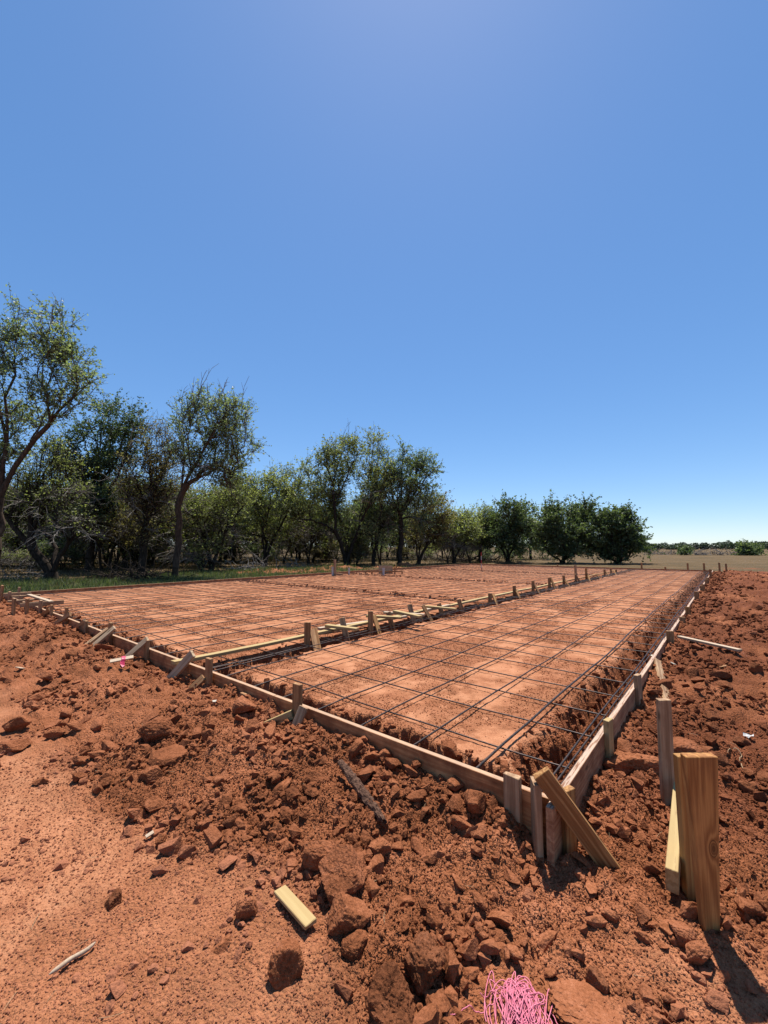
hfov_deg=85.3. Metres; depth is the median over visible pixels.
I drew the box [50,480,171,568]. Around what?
tree
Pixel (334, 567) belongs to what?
dark post
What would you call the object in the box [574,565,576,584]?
wooden stake
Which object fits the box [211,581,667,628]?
rebar
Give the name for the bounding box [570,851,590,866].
clod
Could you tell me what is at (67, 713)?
clod
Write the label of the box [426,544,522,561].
brush heap
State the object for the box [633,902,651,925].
clod
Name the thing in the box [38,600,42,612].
wooden stake
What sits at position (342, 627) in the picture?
loose board
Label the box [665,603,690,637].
form board
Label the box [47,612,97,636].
form board
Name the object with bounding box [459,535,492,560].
tree
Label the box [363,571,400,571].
batter rail
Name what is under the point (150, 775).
clod
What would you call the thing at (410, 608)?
wooden stake
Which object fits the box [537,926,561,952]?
clod
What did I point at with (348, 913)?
clod
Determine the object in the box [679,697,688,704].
clod
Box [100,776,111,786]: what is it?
clod
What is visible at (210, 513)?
tree
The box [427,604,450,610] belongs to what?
loose board
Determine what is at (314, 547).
tree
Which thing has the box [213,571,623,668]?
rebar
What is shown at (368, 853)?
clod
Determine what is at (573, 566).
form board
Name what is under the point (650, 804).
clod
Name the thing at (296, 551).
tree
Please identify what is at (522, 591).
rebar
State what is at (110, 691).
clod
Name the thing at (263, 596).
rebar
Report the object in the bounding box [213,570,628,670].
rebar
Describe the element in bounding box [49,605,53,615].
wooden stake
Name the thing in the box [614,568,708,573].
form board
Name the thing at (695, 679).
clod
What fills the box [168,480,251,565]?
tree
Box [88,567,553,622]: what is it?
rebar
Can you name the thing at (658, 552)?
dead wood
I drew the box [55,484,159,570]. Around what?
tree
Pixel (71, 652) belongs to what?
clod
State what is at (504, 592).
rebar
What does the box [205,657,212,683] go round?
wooden stake
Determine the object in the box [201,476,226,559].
tree
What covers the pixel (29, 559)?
shrub
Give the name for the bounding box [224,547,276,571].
brush heap
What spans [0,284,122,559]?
tree
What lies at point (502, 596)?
rebar
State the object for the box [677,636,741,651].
loose plank
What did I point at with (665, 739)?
wooden stake
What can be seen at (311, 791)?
clod
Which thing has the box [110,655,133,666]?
marker lath
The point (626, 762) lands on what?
clod
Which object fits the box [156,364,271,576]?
tree
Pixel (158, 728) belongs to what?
clod
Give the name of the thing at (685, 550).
tree
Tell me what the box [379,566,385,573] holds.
box side
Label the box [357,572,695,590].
rebar
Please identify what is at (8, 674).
clod
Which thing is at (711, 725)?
clod
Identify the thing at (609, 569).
rebar
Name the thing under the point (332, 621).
rebar
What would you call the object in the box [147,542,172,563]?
shrub
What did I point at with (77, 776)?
clod
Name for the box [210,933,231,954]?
clod
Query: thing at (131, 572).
brush heap
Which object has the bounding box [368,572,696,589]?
rebar
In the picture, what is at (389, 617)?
loose board
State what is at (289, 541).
tree
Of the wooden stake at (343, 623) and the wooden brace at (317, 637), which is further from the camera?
the wooden stake at (343, 623)
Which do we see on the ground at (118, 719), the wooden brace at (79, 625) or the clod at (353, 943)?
the clod at (353, 943)
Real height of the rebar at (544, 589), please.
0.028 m
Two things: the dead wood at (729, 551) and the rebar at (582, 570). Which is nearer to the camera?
the rebar at (582, 570)
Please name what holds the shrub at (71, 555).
on the ground at (118, 719)
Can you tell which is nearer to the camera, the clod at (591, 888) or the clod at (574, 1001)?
the clod at (574, 1001)
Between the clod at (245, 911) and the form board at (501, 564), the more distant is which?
the form board at (501, 564)
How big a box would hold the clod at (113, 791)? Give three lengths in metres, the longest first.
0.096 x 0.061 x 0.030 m
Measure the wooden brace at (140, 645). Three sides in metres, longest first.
0.354 x 0.080 x 0.036 m
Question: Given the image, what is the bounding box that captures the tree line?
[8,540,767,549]
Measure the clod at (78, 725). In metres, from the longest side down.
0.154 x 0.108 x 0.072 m
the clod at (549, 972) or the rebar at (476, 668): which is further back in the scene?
the rebar at (476, 668)
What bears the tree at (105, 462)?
on the ground at (118, 719)
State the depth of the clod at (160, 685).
4.12 m
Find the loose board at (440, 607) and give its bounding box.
[425,605,456,609]
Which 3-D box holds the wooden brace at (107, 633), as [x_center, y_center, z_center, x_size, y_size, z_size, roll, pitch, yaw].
[-4.036,1.797,6.012,0.080,0.351,0.036,29,-23,40]
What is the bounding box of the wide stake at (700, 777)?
[680,753,719,930]
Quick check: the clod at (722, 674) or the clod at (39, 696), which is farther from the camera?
the clod at (722, 674)
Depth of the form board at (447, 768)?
2.62 m
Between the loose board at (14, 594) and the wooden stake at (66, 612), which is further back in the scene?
the loose board at (14, 594)
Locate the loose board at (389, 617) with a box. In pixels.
[366,615,401,618]
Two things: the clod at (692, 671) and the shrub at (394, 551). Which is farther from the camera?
the shrub at (394, 551)
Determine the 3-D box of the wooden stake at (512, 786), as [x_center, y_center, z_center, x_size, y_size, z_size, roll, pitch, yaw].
[0.696,1.584,2.249,0.089,0.320,0.038,-4,-6,39]
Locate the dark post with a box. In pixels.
[334,560,335,575]
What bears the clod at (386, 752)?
on the ground at (118, 719)
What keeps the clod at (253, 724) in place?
on the ground at (118, 719)
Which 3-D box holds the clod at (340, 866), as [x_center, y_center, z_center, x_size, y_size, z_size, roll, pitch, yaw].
[-0.175,1.618,1.842,0.209,0.217,0.200,2,-5,-24]
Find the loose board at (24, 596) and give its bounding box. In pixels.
[11,594,40,597]
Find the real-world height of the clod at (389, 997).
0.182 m
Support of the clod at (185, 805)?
on the ground at (118, 719)
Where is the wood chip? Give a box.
[145,830,154,838]
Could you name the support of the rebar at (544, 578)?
on the ground at (118, 719)
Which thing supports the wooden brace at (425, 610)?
attached to the divider beam at (473, 600)
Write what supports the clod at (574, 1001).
on the ground at (118, 719)
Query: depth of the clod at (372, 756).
2.78 m
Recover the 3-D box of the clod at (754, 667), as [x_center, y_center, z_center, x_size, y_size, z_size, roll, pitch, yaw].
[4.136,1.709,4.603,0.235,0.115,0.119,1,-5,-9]
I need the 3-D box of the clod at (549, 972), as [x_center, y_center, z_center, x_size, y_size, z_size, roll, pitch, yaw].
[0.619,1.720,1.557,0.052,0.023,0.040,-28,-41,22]
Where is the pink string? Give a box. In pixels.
[450,970,557,1023]
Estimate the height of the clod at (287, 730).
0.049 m
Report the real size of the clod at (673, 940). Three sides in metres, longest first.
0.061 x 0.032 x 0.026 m
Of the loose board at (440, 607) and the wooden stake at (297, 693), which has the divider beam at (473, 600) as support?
the loose board at (440, 607)
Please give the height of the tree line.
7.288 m
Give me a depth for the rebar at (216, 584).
14.45 m
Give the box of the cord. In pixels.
[727,747,742,767]
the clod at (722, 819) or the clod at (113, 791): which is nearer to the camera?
the clod at (722, 819)
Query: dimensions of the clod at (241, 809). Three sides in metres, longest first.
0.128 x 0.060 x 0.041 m
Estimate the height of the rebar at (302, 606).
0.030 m
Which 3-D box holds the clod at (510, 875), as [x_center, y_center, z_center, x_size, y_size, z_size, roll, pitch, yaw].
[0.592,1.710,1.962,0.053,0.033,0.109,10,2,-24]
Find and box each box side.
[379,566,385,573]
[386,566,392,573]
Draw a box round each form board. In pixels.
[14,582,181,597]
[16,599,45,612]
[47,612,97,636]
[96,629,190,676]
[182,575,289,584]
[188,663,275,701]
[274,695,549,854]
[290,570,362,576]
[363,567,414,570]
[415,565,448,568]
[468,563,532,566]
[533,565,612,568]
[546,638,666,866]
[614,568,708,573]
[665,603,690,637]
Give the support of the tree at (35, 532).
on the ground at (118, 719)
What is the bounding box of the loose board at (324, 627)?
[317,615,407,629]
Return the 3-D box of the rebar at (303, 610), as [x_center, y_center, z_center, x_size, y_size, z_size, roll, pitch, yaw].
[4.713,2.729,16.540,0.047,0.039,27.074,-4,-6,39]
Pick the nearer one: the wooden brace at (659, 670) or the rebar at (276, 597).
the wooden brace at (659, 670)
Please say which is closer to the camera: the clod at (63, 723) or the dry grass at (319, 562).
the clod at (63, 723)
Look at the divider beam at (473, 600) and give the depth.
10.06 m
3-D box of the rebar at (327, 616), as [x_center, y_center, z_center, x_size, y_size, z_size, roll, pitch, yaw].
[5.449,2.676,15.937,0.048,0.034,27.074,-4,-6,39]
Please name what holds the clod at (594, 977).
on the ground at (118, 719)
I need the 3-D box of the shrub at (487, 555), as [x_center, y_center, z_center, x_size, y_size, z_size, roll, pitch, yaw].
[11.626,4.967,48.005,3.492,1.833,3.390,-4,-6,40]
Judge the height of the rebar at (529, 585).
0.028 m
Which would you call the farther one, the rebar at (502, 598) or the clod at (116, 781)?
the rebar at (502, 598)
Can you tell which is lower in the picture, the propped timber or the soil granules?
the propped timber
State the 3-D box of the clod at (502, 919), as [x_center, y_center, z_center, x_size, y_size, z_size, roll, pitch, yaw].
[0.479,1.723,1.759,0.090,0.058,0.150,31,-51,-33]
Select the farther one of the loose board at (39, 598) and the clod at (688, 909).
the loose board at (39, 598)
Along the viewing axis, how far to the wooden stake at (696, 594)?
10.52 m
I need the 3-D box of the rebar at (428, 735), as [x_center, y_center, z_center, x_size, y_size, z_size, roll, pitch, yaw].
[8.764,2.446,13.217,0.046,0.030,27.075,-4,-6,39]
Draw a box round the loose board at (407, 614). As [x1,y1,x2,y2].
[393,610,422,617]
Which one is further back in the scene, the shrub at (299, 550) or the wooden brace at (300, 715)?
the shrub at (299, 550)
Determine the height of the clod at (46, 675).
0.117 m
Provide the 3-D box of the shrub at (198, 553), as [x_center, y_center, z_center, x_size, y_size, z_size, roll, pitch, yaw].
[-12.039,2.749,27.268,4.442,2.843,5.425,0,-5,5]
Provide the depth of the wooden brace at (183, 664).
4.56 m
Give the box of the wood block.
[274,885,316,929]
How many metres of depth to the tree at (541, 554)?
57.77 m
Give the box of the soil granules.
[61,593,674,770]
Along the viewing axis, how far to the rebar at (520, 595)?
11.23 m
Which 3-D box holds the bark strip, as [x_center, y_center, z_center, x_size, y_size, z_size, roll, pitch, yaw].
[-0.142,1.632,2.457,0.068,0.113,0.553,3,-6,-31]
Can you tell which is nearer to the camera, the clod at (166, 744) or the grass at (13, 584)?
the clod at (166, 744)
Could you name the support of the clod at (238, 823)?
on the ground at (118, 719)
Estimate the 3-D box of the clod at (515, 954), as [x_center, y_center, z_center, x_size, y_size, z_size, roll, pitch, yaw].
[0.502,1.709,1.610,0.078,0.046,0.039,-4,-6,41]
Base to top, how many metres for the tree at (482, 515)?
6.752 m
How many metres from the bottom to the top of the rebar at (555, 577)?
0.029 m
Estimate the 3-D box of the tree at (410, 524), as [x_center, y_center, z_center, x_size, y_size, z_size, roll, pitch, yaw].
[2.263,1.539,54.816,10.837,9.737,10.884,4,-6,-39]
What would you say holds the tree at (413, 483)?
on the ground at (118, 719)
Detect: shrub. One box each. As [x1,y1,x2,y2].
[0,548,26,567]
[1,542,64,570]
[21,538,104,568]
[94,550,120,562]
[113,549,162,565]
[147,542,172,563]
[157,549,185,562]
[162,532,231,570]
[218,546,246,561]
[237,542,288,563]
[284,545,313,558]
[303,539,344,561]
[311,548,338,562]
[326,541,377,564]
[367,544,390,560]
[385,544,413,558]
[407,548,437,560]
[474,550,497,558]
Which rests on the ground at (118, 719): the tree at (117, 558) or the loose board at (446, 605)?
the tree at (117, 558)
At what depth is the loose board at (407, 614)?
7.15 m
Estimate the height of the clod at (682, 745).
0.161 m
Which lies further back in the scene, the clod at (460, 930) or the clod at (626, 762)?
the clod at (626, 762)
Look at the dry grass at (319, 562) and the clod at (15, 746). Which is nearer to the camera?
the clod at (15, 746)
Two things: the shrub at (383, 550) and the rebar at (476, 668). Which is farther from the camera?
the shrub at (383, 550)
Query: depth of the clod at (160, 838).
2.20 m
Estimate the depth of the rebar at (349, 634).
6.55 m
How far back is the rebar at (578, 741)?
3.45 m
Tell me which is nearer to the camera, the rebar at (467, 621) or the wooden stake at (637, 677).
the wooden stake at (637, 677)
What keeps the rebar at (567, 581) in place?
on the ground at (118, 719)
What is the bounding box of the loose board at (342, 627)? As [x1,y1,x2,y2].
[325,624,358,630]
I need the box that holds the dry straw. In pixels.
[4,708,733,1018]
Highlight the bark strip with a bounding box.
[337,759,386,823]
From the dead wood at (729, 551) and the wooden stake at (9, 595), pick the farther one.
the dead wood at (729, 551)
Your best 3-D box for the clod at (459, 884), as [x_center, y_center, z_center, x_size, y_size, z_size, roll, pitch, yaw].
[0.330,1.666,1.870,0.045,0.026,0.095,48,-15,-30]
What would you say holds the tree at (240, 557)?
on the ground at (118, 719)
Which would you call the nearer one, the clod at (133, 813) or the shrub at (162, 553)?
the clod at (133, 813)
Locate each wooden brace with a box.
[40,608,49,615]
[53,612,71,623]
[73,618,85,628]
[85,627,107,644]
[92,626,115,646]
[124,637,148,655]
[167,650,195,678]
[189,675,205,688]
[264,710,293,724]
[292,705,307,725]
[311,629,318,650]
[312,628,320,649]
[373,615,380,634]
[421,605,432,621]
[492,594,497,604]
[533,766,620,868]
[654,658,672,706]
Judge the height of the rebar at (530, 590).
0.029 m
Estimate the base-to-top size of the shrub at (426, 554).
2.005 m
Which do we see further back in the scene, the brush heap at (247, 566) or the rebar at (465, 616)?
the brush heap at (247, 566)
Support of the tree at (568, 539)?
on the ground at (118, 719)
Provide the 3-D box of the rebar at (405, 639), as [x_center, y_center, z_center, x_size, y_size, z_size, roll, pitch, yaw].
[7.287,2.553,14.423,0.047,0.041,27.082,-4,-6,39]
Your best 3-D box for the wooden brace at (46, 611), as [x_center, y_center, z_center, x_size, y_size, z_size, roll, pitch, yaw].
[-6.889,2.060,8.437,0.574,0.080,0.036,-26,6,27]
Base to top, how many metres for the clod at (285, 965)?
0.150 m
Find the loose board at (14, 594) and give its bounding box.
[3,592,30,596]
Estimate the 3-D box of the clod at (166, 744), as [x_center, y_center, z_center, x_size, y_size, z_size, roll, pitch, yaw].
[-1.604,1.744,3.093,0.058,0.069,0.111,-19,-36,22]
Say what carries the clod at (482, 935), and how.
on the ground at (118, 719)
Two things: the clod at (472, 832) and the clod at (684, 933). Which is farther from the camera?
the clod at (472, 832)
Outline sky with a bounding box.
[0,0,767,546]
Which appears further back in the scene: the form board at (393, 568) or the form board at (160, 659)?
the form board at (393, 568)
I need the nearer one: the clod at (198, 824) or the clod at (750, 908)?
the clod at (750, 908)
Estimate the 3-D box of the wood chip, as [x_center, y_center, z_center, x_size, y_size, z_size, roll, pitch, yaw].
[-1.272,1.751,2.263,0.043,0.008,0.021,-15,22,-41]
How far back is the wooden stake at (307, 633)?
5.90 m
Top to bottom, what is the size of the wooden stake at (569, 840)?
0.488 m
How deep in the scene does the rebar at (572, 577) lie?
18.77 m
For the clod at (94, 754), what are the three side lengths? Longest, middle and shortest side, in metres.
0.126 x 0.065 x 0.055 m
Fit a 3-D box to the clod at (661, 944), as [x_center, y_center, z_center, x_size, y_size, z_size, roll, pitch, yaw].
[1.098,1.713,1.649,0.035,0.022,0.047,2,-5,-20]
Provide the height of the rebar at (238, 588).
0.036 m
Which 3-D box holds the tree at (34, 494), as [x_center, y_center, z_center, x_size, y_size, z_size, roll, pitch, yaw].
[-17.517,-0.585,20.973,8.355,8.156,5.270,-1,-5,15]
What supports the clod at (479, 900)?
on the ground at (118, 719)
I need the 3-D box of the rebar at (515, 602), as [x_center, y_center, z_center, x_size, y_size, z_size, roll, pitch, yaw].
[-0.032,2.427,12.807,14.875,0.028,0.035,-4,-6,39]
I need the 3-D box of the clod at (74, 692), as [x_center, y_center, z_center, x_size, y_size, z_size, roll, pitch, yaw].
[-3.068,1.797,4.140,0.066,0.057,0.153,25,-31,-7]
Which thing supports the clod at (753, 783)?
on the ground at (118, 719)
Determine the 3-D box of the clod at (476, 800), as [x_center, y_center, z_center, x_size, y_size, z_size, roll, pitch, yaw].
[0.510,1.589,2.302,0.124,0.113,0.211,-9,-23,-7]
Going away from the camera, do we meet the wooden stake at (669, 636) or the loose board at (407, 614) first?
the wooden stake at (669, 636)
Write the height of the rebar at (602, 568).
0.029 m
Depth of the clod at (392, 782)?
2.52 m
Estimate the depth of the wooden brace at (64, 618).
7.46 m
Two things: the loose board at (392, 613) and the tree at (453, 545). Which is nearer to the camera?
the loose board at (392, 613)
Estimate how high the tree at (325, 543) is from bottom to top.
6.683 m
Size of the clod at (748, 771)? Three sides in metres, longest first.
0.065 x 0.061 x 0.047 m
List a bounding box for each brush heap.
[0,553,58,579]
[72,541,195,580]
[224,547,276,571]
[277,555,317,567]
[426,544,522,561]
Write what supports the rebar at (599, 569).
on the ground at (118, 719)
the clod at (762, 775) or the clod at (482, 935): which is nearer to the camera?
the clod at (482, 935)
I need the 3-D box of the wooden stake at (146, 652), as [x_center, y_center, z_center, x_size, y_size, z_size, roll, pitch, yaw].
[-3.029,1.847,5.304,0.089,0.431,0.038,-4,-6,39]
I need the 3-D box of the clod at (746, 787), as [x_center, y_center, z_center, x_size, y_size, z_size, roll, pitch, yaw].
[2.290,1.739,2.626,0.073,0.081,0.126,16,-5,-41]
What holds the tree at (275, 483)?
on the ground at (118, 719)
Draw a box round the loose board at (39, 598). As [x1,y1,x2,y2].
[27,594,53,602]
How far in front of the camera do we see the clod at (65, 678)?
4.53 m
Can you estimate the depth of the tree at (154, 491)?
23.63 m
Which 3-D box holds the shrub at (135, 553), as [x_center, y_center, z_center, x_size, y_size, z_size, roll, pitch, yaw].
[-20.400,3.596,34.418,4.183,2.339,4.185,-4,-6,38]
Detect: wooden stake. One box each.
[0,585,3,602]
[7,591,11,602]
[11,598,15,615]
[24,598,29,614]
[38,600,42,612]
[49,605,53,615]
[64,607,68,624]
[84,620,88,633]
[107,622,112,645]
[143,640,149,661]
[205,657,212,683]
[292,682,302,720]
[304,622,310,651]
[339,617,349,641]
[368,611,372,635]
[386,611,395,630]
[407,604,415,624]
[437,603,445,617]
[457,599,464,613]
[488,593,491,605]
[503,771,522,831]
[513,586,515,599]
[530,776,543,860]
[531,581,534,595]
[548,577,550,591]
[562,785,576,857]
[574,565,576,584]
[603,717,613,757]
[633,673,642,705]
[656,698,674,805]
[666,630,674,643]
[673,753,695,900]
[679,617,685,622]
[685,607,690,614]
[694,591,698,599]
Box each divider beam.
[171,611,420,664]
[417,591,512,611]
[517,581,562,591]
[566,574,594,580]
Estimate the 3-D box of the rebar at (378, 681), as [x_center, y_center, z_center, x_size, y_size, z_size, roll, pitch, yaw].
[-4.277,1.998,7.667,14.875,0.028,0.035,-4,-6,39]
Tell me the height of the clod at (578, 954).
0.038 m
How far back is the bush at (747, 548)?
77.10 m
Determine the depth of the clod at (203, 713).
3.42 m
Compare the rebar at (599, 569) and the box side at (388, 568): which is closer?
the box side at (388, 568)
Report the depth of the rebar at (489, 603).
9.61 m
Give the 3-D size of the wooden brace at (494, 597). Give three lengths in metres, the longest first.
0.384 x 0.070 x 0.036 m
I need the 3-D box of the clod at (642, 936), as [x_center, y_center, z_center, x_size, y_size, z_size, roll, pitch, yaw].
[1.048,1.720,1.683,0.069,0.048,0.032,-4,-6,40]
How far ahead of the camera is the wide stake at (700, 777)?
1.71 m
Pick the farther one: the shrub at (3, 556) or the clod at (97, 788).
the shrub at (3, 556)
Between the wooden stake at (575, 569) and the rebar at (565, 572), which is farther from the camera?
the rebar at (565, 572)
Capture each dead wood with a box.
[641,546,671,554]
[690,544,737,554]
[713,546,737,554]
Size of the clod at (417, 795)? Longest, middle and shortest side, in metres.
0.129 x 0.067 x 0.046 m
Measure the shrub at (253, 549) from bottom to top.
2.664 m
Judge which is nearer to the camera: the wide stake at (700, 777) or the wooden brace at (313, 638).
the wide stake at (700, 777)
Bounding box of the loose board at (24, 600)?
[8,598,49,601]
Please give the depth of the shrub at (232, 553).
44.42 m
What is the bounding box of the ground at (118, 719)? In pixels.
[0,547,767,1023]
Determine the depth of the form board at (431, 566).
28.57 m
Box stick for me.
[49,942,95,974]
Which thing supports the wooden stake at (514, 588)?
on the ground at (118, 719)
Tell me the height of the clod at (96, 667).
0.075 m
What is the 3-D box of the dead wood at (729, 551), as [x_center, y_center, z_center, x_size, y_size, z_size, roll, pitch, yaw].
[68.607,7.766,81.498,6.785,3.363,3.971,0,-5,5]
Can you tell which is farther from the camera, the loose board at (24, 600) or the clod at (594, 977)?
the loose board at (24, 600)
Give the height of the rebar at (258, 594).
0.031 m
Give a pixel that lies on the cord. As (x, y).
(740, 753)
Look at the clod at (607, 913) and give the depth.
1.77 m
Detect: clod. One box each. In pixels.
[0,738,32,753]
[1,669,14,683]
[2,716,31,731]
[20,692,45,704]
[30,704,40,710]
[31,775,50,784]
[36,671,52,680]
[43,719,61,728]
[43,728,65,738]
[57,716,69,726]
[59,709,72,718]
[61,675,76,681]
[62,648,77,659]
[66,721,84,729]
[70,689,78,695]
[72,756,89,764]
[72,772,87,781]
[80,749,91,755]
[88,750,105,758]
[90,718,102,730]
[92,782,103,793]
[93,664,101,670]
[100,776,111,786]
[101,739,119,751]
[104,887,121,910]
[107,686,114,695]
[109,785,119,798]
[114,779,119,785]
[127,808,140,818]
[137,716,175,742]
[139,765,164,784]
[142,796,167,812]
[148,748,155,764]
[150,744,186,766]
[155,833,166,846]
[156,678,163,691]
[161,741,173,746]
[170,714,181,721]
[182,801,189,809]
[196,821,202,829]
[198,708,210,716]
[201,728,214,741]
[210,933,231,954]
[213,775,231,786]
[231,745,240,753]
[231,804,247,814]
[232,695,256,714]
[233,818,245,828]
[235,899,257,921]
[244,780,254,787]
[245,719,260,733]
[246,743,255,756]
[263,723,275,738]
[263,812,273,819]
[267,937,303,990]
[270,782,283,799]
[271,774,280,783]
[279,806,292,824]
[282,778,291,791]
[285,727,292,732]
[299,796,308,802]
[302,840,336,870]
[303,771,328,783]
[305,785,318,796]
[318,844,364,905]
[327,891,371,935]
[341,928,367,961]
[345,833,359,844]
[349,738,363,757]
[357,751,378,760]
[364,849,372,863]
[364,961,415,1023]
[367,837,391,858]
[368,853,383,874]
[378,747,392,757]
[385,758,401,769]
[388,779,398,785]
[396,895,415,906]
[404,931,445,995]
[406,789,426,801]
[410,837,425,855]
[425,843,447,863]
[437,896,449,912]
[447,775,464,791]
[450,815,471,829]
[451,873,465,891]
[453,911,463,925]
[453,1006,463,1020]
[456,925,466,942]
[457,815,467,820]
[464,905,472,918]
[465,789,486,813]
[470,830,478,839]
[470,845,482,856]
[470,850,485,859]
[472,891,485,909]
[473,822,486,838]
[476,931,488,940]
[479,939,501,954]
[487,910,511,928]
[503,864,519,884]
[505,943,522,959]
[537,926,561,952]
[539,975,622,1023]
[543,967,557,977]
[563,937,572,957]
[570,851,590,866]
[571,948,584,961]
[585,879,597,893]
[585,915,607,927]
[585,965,609,994]
[586,885,596,900]
[601,907,620,922]
[602,751,658,775]
[614,738,634,752]
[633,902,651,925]
[634,930,653,944]
[641,861,664,875]
[643,920,657,927]
[646,801,653,808]
[655,919,673,934]
[656,679,671,689]
[656,940,668,948]
[656,985,675,1003]
[668,920,697,947]
[668,930,681,947]
[673,737,703,752]
[674,692,690,697]
[677,901,697,919]
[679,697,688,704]
[685,666,699,676]
[685,940,712,965]
[686,676,705,682]
[699,745,712,751]
[702,711,719,720]
[705,722,721,731]
[707,751,730,766]
[708,670,732,678]
[716,680,731,687]
[719,815,726,822]
[721,699,730,706]
[732,735,750,746]
[733,896,767,917]
[738,780,758,793]
[742,767,753,775]
[748,662,762,672]
[749,781,758,788]
[757,770,767,782]
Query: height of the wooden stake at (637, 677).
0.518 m
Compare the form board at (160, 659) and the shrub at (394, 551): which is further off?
the shrub at (394, 551)
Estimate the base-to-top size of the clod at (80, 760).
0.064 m
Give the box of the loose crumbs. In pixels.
[0,565,767,1023]
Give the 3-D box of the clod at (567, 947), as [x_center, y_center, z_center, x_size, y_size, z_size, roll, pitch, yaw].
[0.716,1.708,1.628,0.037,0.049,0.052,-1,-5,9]
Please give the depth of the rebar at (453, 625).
6.86 m
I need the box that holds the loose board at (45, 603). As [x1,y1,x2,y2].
[20,600,63,606]
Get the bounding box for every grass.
[0,554,559,591]
[0,563,407,592]
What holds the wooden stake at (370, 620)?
on the ground at (118, 719)
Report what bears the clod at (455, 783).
on the ground at (118, 719)
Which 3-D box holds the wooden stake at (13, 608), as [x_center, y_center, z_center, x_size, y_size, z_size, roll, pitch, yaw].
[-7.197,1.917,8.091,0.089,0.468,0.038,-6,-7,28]
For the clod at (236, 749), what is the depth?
2.89 m
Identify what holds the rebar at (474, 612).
on the ground at (118, 719)
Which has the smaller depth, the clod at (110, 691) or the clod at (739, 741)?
the clod at (739, 741)
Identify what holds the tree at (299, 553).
on the ground at (118, 719)
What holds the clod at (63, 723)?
on the ground at (118, 719)
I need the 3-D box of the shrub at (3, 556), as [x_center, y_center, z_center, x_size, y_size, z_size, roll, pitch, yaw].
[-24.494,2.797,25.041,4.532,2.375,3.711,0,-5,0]
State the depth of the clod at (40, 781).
2.76 m
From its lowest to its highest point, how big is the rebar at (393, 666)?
0.029 m
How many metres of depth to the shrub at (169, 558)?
40.72 m
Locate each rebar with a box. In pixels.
[22,564,480,597]
[26,565,475,598]
[35,565,491,601]
[37,564,471,594]
[45,565,517,607]
[46,565,508,605]
[47,592,590,737]
[50,565,483,598]
[53,566,516,609]
[57,566,525,611]
[59,605,568,768]
[60,566,533,614]
[64,565,499,601]
[68,591,605,715]
[69,566,541,617]
[76,566,550,620]
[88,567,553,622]
[88,589,619,697]
[92,567,562,626]
[100,567,571,629]
[110,589,627,683]
[113,567,581,633]
[124,587,636,671]
[125,568,583,638]
[138,568,593,642]
[141,586,643,661]
[150,568,603,647]
[158,585,651,652]
[166,568,613,653]
[173,584,656,645]
[188,583,661,638]
[199,582,664,633]
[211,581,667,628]
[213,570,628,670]
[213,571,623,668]
[214,571,622,666]
[226,569,638,675]
[231,581,672,624]
[242,580,670,619]
[254,569,649,685]
[258,578,675,612]
[263,580,677,616]
[273,578,680,610]
[283,570,657,696]
[287,576,684,605]
[293,578,680,607]
[306,576,683,602]
[307,575,688,600]
[318,570,668,709]
[323,574,686,596]
[324,575,690,598]
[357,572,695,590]
[357,573,680,591]
[359,574,691,593]
[360,575,692,595]
[361,570,679,725]
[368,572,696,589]
[374,570,690,585]
[393,569,694,582]
[401,570,697,583]
[403,572,687,586]
[405,569,692,581]
[406,568,703,580]
[407,573,688,587]
[408,571,689,584]
[413,570,690,744]
[419,568,698,579]
[421,567,690,577]
[421,569,690,580]
[433,567,705,577]
[434,568,693,578]
[439,566,702,575]
[443,567,699,576]
[449,565,695,573]
[453,566,688,574]
[460,567,686,575]
[464,566,707,574]
[467,565,695,572]
[472,564,708,571]
[475,571,699,768]
[492,565,691,571]
[508,566,707,572]
[542,572,708,791]
[557,576,706,780]
[561,576,707,783]
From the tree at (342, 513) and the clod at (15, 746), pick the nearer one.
the clod at (15, 746)
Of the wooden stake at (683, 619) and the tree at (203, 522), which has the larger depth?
the tree at (203, 522)
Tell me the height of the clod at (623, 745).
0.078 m
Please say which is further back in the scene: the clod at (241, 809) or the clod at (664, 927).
the clod at (241, 809)
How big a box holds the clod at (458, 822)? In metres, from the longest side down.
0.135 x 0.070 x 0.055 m
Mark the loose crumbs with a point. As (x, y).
(442, 999)
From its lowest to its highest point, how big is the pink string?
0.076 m
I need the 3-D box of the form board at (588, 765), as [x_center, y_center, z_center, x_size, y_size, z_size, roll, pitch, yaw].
[2.419,1.782,3.994,0.049,0.286,5.014,-4,-6,39]
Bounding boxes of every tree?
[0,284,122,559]
[0,427,115,578]
[0,487,42,566]
[1,511,15,550]
[3,474,27,565]
[3,504,81,558]
[9,495,71,560]
[28,388,155,571]
[49,478,121,566]
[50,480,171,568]
[50,504,135,566]
[54,466,173,567]
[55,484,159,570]
[77,508,204,566]
[80,464,170,568]
[96,409,206,571]
[104,472,193,565]
[146,490,261,567]
[154,462,271,569]
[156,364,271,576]
[165,481,258,564]
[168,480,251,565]
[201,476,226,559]
[208,485,268,561]
[214,535,248,560]
[219,459,320,565]
[222,498,302,562]
[227,498,275,561]
[248,511,318,563]
[260,492,346,564]
[266,476,323,559]
[275,421,405,565]
[275,517,325,560]
[287,502,336,562]
[302,490,381,545]
[307,534,333,559]
[328,507,376,564]
[338,433,412,565]
[343,493,418,563]
[368,517,410,559]
[377,435,445,563]
[384,493,427,556]
[396,487,459,563]
[398,511,424,558]
[410,537,439,559]
[422,503,487,562]
[434,531,469,562]
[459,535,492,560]
[464,499,503,561]
[478,489,538,561]
[519,515,546,558]
[520,490,610,563]
[532,539,547,556]
[584,499,666,563]
[675,543,694,554]
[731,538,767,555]
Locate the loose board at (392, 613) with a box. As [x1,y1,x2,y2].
[383,611,424,615]

